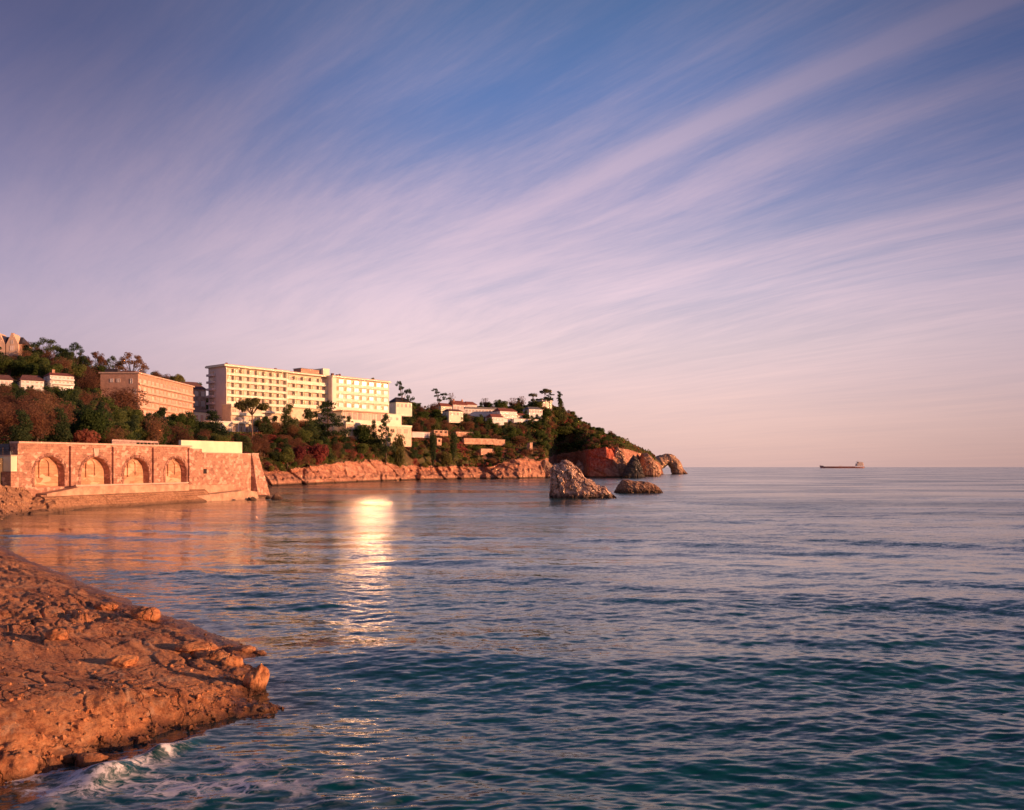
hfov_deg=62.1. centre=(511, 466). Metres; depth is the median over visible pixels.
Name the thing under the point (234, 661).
boulder
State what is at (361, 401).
hotel
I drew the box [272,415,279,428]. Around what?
evergreen tree
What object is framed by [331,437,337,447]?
evergreen tree
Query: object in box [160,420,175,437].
broadleaf tree
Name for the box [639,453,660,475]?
cliff stack
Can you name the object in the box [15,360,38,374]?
broadleaf tree
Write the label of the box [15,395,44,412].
russet tree
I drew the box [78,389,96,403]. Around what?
russet tree
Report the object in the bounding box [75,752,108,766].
boulder
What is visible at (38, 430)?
russet tree
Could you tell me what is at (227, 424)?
flat roofed annexe
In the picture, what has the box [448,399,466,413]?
red roofed house
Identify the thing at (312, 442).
broadleaf tree
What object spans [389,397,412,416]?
cream house
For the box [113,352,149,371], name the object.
bare russet tree
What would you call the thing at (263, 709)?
boulder
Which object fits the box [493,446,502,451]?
broadleaf tree
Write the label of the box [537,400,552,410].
cream house
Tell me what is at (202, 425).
evergreen tree
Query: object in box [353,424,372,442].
broadleaf tree
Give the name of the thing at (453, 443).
cypress tree
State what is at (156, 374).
russet tree
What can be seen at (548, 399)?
windswept pine
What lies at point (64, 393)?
evergreen tree
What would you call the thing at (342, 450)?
evergreen tree
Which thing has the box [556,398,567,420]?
evergreen tree
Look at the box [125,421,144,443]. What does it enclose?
evergreen tree
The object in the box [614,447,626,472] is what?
cliff stack
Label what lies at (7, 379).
white house
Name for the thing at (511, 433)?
broadleaf tree
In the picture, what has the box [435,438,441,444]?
house
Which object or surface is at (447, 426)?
russet tree
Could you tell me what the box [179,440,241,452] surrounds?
rendered wall
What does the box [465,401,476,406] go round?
red roofed house
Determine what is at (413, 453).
evergreen tree
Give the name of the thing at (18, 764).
boulder
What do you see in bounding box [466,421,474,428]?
russet tree
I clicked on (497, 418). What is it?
white house
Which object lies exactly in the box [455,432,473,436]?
retaining wall
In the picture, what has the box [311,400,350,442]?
cedar tree
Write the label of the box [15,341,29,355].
russet tree
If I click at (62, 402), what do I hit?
broadleaf tree
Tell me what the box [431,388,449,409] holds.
windswept pine
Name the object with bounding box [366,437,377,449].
broadleaf tree
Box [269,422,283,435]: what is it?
russet tree
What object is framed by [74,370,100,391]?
russet tree
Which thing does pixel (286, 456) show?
broadleaf tree
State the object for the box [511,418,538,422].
road wall
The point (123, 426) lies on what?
broadleaf tree
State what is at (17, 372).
evergreen tree
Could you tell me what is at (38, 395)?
russet tree
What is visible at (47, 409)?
russet tree
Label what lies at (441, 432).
house
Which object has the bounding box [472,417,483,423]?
broadleaf tree
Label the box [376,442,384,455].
evergreen tree
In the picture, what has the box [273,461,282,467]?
green shrub
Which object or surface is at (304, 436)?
broadleaf tree
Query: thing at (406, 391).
windswept pine
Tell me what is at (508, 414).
white house
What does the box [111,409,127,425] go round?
broadleaf tree
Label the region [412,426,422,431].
russet tree
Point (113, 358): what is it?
spreading pine
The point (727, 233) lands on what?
sky
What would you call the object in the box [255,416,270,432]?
evergreen tree
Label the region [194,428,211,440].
russet tree
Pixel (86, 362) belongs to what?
evergreen tree
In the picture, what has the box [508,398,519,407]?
bare tree
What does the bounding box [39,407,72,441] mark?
evergreen tree
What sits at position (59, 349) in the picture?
spreading pine
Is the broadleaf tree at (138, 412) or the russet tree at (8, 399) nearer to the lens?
the russet tree at (8, 399)
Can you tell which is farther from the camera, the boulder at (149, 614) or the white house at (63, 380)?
the white house at (63, 380)
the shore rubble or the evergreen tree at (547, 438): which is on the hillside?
the evergreen tree at (547, 438)
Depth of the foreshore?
130.34 m
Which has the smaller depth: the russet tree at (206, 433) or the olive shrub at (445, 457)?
the russet tree at (206, 433)
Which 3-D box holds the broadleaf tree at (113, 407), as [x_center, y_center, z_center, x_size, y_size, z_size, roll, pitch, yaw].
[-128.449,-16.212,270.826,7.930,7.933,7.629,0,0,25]
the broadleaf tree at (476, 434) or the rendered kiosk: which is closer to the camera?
the rendered kiosk
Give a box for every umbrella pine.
[169,374,185,382]
[234,397,269,441]
[528,393,537,396]
[539,389,551,394]
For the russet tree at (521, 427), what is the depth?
588.62 m
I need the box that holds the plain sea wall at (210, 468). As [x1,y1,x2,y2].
[192,449,251,490]
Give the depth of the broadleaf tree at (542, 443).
567.07 m
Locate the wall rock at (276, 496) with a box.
[271,494,283,498]
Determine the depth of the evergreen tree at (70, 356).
352.57 m
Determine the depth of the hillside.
491.26 m
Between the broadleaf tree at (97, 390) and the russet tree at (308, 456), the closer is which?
the broadleaf tree at (97, 390)
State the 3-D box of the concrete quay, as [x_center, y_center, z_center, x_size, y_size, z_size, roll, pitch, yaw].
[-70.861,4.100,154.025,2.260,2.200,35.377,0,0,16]
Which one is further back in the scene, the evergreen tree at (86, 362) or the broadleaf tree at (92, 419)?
the evergreen tree at (86, 362)
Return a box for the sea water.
[0,467,1023,809]
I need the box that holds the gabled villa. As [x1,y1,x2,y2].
[0,333,32,356]
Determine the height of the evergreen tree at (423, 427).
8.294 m
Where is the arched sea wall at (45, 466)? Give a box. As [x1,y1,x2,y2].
[9,441,191,499]
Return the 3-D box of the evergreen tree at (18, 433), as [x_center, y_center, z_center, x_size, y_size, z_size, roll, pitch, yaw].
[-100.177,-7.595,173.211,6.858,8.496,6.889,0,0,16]
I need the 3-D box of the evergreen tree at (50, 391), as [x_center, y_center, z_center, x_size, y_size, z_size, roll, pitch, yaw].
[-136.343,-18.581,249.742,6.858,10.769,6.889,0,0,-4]
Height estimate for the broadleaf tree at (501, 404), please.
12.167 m
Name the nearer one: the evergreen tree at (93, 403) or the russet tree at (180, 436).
the evergreen tree at (93, 403)
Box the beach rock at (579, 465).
[576,460,583,472]
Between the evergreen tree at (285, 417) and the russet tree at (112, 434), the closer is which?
the russet tree at (112, 434)
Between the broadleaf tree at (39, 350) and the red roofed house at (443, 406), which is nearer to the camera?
the broadleaf tree at (39, 350)
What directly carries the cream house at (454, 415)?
on the hillside
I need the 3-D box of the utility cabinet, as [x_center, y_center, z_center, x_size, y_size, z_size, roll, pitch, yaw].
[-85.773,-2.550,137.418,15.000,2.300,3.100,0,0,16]
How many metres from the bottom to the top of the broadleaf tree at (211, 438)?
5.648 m
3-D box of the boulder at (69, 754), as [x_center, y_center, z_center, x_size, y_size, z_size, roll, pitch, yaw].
[-10.942,6.880,20.259,1.523,0.626,1.224,0,0,6]
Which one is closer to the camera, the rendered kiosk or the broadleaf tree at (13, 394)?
the rendered kiosk
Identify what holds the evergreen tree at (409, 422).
on the hillside
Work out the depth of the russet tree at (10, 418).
176.88 m
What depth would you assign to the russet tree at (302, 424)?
394.84 m
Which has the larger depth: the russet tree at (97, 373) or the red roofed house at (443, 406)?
the red roofed house at (443, 406)
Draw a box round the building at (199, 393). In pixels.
[181,381,205,409]
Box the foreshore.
[0,484,73,518]
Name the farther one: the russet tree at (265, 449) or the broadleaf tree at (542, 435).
the broadleaf tree at (542, 435)
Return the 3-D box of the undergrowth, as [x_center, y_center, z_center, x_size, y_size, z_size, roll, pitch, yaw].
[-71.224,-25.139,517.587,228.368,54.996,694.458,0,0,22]
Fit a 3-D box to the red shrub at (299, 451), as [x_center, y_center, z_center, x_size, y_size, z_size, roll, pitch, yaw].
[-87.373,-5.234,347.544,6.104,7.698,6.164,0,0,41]
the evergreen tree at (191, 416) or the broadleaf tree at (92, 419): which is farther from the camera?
the evergreen tree at (191, 416)
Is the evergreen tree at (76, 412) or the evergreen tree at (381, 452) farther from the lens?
the evergreen tree at (381, 452)
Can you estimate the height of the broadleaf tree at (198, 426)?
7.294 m
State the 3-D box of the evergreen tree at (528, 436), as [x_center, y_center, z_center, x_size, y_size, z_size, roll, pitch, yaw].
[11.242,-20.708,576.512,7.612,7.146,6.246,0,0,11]
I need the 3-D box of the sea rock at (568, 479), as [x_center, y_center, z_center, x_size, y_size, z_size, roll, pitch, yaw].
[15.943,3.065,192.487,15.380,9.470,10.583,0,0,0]
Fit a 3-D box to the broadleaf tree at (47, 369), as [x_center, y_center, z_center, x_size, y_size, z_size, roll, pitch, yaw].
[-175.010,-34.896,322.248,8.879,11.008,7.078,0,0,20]
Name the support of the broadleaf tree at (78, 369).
on the hillside
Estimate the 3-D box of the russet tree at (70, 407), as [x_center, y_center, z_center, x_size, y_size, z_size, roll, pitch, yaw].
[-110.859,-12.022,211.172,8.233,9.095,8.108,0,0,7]
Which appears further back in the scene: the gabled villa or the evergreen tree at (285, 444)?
the gabled villa
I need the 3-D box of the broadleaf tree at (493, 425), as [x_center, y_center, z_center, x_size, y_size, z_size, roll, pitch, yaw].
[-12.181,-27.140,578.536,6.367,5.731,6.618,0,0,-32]
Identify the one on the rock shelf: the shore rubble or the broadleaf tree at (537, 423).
the shore rubble
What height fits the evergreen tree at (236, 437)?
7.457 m
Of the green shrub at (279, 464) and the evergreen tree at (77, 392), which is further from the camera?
the green shrub at (279, 464)
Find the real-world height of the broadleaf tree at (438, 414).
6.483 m
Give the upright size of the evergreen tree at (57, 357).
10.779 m
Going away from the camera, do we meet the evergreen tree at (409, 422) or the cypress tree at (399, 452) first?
the cypress tree at (399, 452)
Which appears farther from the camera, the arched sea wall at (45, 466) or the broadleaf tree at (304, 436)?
the broadleaf tree at (304, 436)
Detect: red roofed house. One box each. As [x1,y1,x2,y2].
[435,403,452,412]
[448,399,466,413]
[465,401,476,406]
[517,413,524,418]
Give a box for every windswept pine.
[395,381,414,424]
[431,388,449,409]
[543,393,554,408]
[556,391,562,401]
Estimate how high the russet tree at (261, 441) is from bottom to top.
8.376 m
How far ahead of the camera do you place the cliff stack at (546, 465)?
544.50 m
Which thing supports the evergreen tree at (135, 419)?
on the hillside
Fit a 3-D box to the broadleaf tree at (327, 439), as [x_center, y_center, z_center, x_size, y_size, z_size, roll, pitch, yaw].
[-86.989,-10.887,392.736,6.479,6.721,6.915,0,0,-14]
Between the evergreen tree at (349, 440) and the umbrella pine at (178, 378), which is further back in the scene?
the umbrella pine at (178, 378)
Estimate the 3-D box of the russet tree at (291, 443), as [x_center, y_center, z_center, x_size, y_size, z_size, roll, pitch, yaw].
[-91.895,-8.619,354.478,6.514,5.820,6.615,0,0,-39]
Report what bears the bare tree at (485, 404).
on the hillside
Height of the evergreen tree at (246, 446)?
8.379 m
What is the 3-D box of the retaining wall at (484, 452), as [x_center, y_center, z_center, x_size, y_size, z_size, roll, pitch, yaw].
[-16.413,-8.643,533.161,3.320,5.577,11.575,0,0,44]
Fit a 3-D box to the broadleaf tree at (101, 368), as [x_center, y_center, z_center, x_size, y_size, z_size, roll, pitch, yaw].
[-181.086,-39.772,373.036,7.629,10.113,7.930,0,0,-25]
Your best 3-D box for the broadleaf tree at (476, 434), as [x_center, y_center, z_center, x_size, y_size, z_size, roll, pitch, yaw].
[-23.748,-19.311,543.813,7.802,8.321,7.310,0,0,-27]
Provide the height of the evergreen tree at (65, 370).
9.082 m
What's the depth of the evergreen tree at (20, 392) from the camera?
226.58 m
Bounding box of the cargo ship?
[820,461,864,467]
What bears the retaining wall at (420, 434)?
on the hillside
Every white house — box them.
[0,375,13,385]
[16,375,44,389]
[43,369,75,389]
[484,414,504,424]
[492,408,517,421]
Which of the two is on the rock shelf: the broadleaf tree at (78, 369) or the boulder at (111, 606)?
the boulder at (111, 606)
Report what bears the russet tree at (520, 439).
on the hillside
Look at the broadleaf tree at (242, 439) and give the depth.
328.49 m
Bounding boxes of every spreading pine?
[23,337,64,356]
[59,342,88,364]
[104,355,124,368]
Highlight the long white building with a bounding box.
[464,407,495,416]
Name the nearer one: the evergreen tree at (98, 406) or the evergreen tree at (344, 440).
the evergreen tree at (98, 406)
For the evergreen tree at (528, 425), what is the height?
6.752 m
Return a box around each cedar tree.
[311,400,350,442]
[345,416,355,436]
[376,413,396,464]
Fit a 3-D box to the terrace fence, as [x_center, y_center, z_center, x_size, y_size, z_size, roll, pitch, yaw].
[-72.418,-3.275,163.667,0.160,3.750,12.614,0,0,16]
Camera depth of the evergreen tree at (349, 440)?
409.25 m
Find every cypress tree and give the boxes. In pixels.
[429,432,436,467]
[450,432,456,461]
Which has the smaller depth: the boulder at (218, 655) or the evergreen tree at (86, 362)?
the boulder at (218, 655)
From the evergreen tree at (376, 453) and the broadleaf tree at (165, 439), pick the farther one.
the evergreen tree at (376, 453)
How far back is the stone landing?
180.00 m
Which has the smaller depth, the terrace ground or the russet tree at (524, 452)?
the terrace ground
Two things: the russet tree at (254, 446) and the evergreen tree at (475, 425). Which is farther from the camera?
the evergreen tree at (475, 425)
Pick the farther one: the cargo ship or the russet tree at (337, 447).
the cargo ship
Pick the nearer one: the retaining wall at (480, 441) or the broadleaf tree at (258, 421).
the broadleaf tree at (258, 421)
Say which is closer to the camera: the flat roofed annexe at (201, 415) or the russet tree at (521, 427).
the flat roofed annexe at (201, 415)
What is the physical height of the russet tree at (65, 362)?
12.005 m
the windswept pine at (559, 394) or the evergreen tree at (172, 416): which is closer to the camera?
the evergreen tree at (172, 416)
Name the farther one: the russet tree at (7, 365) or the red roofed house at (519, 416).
the red roofed house at (519, 416)
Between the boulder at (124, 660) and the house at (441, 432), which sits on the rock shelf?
the boulder at (124, 660)
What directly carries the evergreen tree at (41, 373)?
on the hillside
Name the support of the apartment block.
on the hillside
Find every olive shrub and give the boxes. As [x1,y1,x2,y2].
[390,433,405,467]
[440,452,451,466]
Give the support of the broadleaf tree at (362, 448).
on the hillside
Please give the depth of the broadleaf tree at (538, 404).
653.18 m
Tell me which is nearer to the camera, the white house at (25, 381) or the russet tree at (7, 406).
the russet tree at (7, 406)
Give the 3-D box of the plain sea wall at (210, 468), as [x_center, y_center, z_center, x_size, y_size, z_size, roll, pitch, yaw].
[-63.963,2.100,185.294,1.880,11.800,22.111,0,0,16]
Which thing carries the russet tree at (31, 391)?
on the hillside
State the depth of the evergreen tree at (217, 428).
316.80 m
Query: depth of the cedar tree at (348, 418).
431.04 m
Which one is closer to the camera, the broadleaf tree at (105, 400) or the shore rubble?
the shore rubble
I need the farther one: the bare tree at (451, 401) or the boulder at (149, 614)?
the bare tree at (451, 401)
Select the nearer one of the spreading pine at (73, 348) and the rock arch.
the spreading pine at (73, 348)
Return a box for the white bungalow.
[522,407,542,418]
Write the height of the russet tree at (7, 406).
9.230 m
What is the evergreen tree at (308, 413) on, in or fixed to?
on the hillside
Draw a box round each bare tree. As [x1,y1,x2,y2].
[448,392,454,404]
[479,398,489,406]
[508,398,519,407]
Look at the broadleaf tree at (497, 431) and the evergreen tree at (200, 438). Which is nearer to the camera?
the evergreen tree at (200, 438)
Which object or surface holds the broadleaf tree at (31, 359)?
on the hillside
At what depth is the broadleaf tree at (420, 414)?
547.89 m
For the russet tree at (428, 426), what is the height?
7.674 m
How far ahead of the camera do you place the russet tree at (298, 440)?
361.00 m
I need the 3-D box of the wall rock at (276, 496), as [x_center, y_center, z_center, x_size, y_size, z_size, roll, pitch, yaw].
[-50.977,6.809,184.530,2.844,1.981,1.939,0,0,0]
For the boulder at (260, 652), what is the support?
on the rock shelf
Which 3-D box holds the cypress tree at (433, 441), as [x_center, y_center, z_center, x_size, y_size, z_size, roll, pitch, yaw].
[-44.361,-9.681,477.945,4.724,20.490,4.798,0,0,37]
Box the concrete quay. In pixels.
[36,482,188,498]
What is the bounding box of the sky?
[0,0,1023,466]
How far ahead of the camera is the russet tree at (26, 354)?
344.93 m
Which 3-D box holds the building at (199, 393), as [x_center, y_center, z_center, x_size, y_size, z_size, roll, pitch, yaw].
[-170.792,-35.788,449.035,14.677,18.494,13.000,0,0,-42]
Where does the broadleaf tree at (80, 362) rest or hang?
on the hillside
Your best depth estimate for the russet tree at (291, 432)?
379.09 m
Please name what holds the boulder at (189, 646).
on the rock shelf
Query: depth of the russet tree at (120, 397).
287.36 m
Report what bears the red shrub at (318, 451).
on the hillside
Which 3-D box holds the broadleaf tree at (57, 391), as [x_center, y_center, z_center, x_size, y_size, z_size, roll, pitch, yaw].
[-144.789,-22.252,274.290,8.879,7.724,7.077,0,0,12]
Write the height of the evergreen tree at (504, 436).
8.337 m
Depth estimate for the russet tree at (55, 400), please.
243.77 m
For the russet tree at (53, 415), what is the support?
on the hillside
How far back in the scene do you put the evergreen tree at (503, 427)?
573.17 m
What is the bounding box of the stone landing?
[189,484,258,500]
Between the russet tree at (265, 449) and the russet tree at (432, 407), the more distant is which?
the russet tree at (432, 407)
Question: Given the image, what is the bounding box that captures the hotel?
[205,363,411,446]
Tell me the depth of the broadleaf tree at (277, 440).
356.18 m
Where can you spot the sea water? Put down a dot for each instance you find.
(764, 639)
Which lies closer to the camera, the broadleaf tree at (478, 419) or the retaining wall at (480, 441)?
the retaining wall at (480, 441)
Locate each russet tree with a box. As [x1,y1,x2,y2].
[0,355,16,374]
[0,383,12,393]
[0,392,17,405]
[0,401,24,435]
[0,406,19,442]
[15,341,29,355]
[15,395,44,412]
[17,395,46,436]
[19,350,32,358]
[20,396,58,438]
[20,404,55,441]
[26,387,44,397]
[31,388,52,404]
[39,350,55,361]
[41,392,61,408]
[44,407,70,431]
[45,401,80,422]
[55,356,76,377]
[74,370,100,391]
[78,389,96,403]
[82,369,97,386]
[83,351,107,366]
[93,370,100,387]
[98,387,150,411]
[101,425,127,443]
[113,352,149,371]
[145,416,167,444]
[151,371,165,378]
[161,424,179,444]
[166,423,193,444]
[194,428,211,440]
[243,440,259,451]
[252,435,269,454]
[258,438,271,456]
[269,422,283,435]
[286,424,300,436]
[287,440,298,446]
[289,437,308,447]
[299,419,306,426]
[301,453,313,466]
[332,442,342,453]
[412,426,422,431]
[413,422,422,429]
[424,422,432,430]
[428,402,439,409]
[441,423,452,429]
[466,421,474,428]
[511,435,527,446]
[518,425,525,433]
[522,449,528,455]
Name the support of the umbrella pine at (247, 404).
on the hillside
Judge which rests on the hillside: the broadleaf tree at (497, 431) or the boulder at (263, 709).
the broadleaf tree at (497, 431)
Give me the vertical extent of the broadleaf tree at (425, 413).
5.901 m
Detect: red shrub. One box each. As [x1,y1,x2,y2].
[73,429,100,442]
[265,434,274,439]
[290,445,306,461]
[305,443,328,464]
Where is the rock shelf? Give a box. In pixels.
[0,546,280,795]
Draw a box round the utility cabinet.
[0,444,12,454]
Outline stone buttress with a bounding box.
[251,453,269,495]
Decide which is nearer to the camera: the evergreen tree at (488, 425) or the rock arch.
the evergreen tree at (488, 425)
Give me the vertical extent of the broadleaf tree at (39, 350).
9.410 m
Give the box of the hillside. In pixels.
[3,370,662,486]
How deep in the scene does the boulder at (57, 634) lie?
30.98 m
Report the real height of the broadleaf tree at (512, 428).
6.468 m
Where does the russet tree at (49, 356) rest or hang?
on the hillside
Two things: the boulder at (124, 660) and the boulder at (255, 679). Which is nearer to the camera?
the boulder at (255, 679)
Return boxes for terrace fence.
[112,439,158,444]
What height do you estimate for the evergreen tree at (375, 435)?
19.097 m
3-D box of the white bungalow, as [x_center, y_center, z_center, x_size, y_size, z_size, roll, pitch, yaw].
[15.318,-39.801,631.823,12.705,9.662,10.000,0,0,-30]
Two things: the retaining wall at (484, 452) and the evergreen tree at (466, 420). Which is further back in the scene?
the evergreen tree at (466, 420)
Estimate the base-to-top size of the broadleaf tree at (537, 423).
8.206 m
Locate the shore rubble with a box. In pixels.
[0,591,283,787]
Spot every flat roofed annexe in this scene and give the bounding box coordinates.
[193,410,210,421]
[201,421,231,431]
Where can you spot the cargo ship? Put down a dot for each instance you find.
(860, 463)
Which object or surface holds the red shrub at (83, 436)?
on the hillside
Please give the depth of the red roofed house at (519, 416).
611.50 m
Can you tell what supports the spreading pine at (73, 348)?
on the hillside
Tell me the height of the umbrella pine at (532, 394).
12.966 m
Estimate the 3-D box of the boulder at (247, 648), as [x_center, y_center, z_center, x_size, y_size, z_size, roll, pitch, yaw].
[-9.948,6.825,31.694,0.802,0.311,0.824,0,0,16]
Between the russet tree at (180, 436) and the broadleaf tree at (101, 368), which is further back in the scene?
the broadleaf tree at (101, 368)
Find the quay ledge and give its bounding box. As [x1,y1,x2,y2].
[41,489,271,509]
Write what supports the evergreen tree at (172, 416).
on the hillside
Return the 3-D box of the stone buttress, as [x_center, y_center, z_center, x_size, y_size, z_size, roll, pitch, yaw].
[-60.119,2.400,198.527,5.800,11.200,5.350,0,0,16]
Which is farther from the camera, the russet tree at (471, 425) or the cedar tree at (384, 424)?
the russet tree at (471, 425)
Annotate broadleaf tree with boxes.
[0,356,18,375]
[1,391,28,403]
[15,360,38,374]
[23,353,39,364]
[28,349,43,357]
[35,357,48,375]
[39,360,62,374]
[52,386,76,400]
[59,400,75,413]
[66,363,86,380]
[72,407,109,439]
[73,356,84,364]
[83,388,102,397]
[92,365,106,376]
[97,396,121,408]
[102,422,135,443]
[107,404,118,417]
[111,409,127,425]
[118,406,144,423]
[124,422,149,439]
[141,422,171,444]
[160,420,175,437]
[171,422,192,438]
[173,415,195,426]
[195,421,213,432]
[208,433,217,440]
[212,435,231,441]
[237,435,248,442]
[253,418,270,426]
[272,437,283,443]
[278,447,294,467]
[293,429,310,444]
[308,439,322,446]
[318,436,330,444]
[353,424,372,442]
[355,443,368,455]
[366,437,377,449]
[416,412,424,417]
[422,411,429,417]
[428,423,440,429]
[431,412,440,417]
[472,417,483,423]
[472,430,480,437]
[483,418,492,424]
[490,423,498,428]
[492,428,502,434]
[493,400,507,407]
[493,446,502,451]
[507,427,516,431]
[508,431,518,437]
[533,400,543,407]
[533,421,541,428]
[534,432,546,439]
[536,439,547,445]
[555,426,575,436]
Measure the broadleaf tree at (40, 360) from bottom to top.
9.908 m
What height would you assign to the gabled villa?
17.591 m
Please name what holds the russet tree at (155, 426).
on the hillside
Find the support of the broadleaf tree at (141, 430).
on the hillside
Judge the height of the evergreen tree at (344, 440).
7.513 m
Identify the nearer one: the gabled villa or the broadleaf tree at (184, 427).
the broadleaf tree at (184, 427)
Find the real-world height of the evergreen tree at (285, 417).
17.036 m
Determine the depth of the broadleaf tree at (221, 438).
303.20 m
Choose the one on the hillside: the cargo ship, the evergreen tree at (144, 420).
the evergreen tree at (144, 420)
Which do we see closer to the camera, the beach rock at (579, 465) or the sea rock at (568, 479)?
the sea rock at (568, 479)
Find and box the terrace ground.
[0,458,9,483]
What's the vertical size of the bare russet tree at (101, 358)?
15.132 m
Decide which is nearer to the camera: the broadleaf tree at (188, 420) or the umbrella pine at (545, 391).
the broadleaf tree at (188, 420)
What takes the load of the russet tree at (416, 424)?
on the hillside
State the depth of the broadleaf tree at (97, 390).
315.54 m
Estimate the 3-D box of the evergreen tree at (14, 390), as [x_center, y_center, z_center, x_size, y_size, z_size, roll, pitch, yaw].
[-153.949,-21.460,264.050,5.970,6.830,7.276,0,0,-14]
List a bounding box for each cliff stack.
[542,460,552,477]
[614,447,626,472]
[622,455,645,477]
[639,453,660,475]
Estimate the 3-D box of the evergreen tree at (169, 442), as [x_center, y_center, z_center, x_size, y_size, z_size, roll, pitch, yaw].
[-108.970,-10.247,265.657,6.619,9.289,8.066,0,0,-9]
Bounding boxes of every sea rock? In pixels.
[549,460,615,498]
[614,480,662,492]
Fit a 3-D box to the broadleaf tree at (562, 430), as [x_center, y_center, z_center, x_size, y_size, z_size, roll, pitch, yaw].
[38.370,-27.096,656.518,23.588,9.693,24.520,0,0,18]
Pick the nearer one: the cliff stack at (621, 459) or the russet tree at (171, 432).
the russet tree at (171, 432)
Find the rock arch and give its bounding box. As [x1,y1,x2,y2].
[655,454,682,473]
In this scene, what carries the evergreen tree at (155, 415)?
on the hillside
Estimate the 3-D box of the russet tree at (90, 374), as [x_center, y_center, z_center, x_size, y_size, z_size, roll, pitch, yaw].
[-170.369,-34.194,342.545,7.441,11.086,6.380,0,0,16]
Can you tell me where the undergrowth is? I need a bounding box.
[0,371,655,471]
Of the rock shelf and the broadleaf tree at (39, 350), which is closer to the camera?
the rock shelf
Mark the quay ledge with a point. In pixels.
(121, 500)
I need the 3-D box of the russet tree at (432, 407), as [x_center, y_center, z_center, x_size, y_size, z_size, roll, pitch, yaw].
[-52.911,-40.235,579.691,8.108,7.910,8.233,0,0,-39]
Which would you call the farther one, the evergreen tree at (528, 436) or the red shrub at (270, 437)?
the evergreen tree at (528, 436)
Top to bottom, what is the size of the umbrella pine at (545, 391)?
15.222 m
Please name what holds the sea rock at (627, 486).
in the sea water
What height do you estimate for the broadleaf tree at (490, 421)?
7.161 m
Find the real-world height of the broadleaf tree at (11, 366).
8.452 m
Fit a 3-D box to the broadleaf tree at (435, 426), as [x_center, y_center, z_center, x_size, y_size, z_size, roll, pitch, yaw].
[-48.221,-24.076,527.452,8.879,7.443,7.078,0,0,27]
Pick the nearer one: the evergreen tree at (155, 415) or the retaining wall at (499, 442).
the evergreen tree at (155, 415)
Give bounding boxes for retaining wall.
[411,432,429,437]
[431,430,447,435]
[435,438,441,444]
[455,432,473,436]
[461,438,496,444]
[477,449,493,455]
[497,439,504,444]
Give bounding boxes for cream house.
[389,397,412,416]
[442,409,463,422]
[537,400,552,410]
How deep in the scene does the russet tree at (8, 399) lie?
235.32 m
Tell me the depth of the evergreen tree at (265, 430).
374.88 m
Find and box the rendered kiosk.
[0,455,18,486]
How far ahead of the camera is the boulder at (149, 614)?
37.59 m
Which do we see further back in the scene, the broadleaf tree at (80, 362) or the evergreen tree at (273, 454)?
the broadleaf tree at (80, 362)
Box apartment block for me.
[98,369,194,418]
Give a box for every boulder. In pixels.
[0,749,43,780]
[45,628,68,639]
[46,744,86,764]
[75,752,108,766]
[94,602,117,610]
[105,654,138,665]
[130,606,160,621]
[175,640,218,652]
[201,650,229,660]
[221,656,243,666]
[235,645,255,652]
[243,663,269,690]
[254,650,266,654]
[258,707,268,711]
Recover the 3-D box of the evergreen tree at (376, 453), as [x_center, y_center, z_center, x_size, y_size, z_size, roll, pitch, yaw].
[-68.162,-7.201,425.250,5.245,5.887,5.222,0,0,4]
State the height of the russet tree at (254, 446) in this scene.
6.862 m
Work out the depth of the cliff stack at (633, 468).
557.51 m
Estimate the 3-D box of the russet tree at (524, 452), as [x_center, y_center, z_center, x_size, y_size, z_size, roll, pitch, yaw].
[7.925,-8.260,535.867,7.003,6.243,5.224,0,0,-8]
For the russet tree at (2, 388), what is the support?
on the hillside
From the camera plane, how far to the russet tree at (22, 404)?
192.86 m
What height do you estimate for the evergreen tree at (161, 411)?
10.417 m
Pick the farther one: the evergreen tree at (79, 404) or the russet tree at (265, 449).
the russet tree at (265, 449)
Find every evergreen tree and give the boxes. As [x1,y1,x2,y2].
[0,409,33,443]
[9,356,25,376]
[9,387,18,393]
[14,389,26,406]
[38,361,46,378]
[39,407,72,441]
[45,385,57,417]
[53,354,60,360]
[59,390,69,406]
[62,368,77,386]
[66,351,76,365]
[67,408,83,439]
[69,389,82,408]
[74,399,85,409]
[83,359,91,369]
[86,400,97,410]
[95,404,110,442]
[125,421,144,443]
[129,414,143,442]
[142,412,152,429]
[152,412,160,420]
[153,407,173,427]
[161,420,172,444]
[170,414,177,419]
[185,411,198,434]
[194,421,208,438]
[197,435,204,440]
[205,410,230,436]
[232,433,244,444]
[242,435,253,452]
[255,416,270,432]
[259,416,274,434]
[266,443,279,459]
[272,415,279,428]
[278,403,303,436]
[280,438,293,451]
[301,408,320,439]
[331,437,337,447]
[339,444,346,454]
[340,438,349,449]
[344,437,354,449]
[369,419,381,451]
[373,447,379,456]
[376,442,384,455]
[406,418,413,426]
[410,443,420,458]
[419,421,427,431]
[463,413,471,422]
[473,419,478,428]
[484,420,492,429]
[500,425,508,434]
[500,431,509,442]
[524,431,533,440]
[526,420,532,427]
[543,433,551,442]
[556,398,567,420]

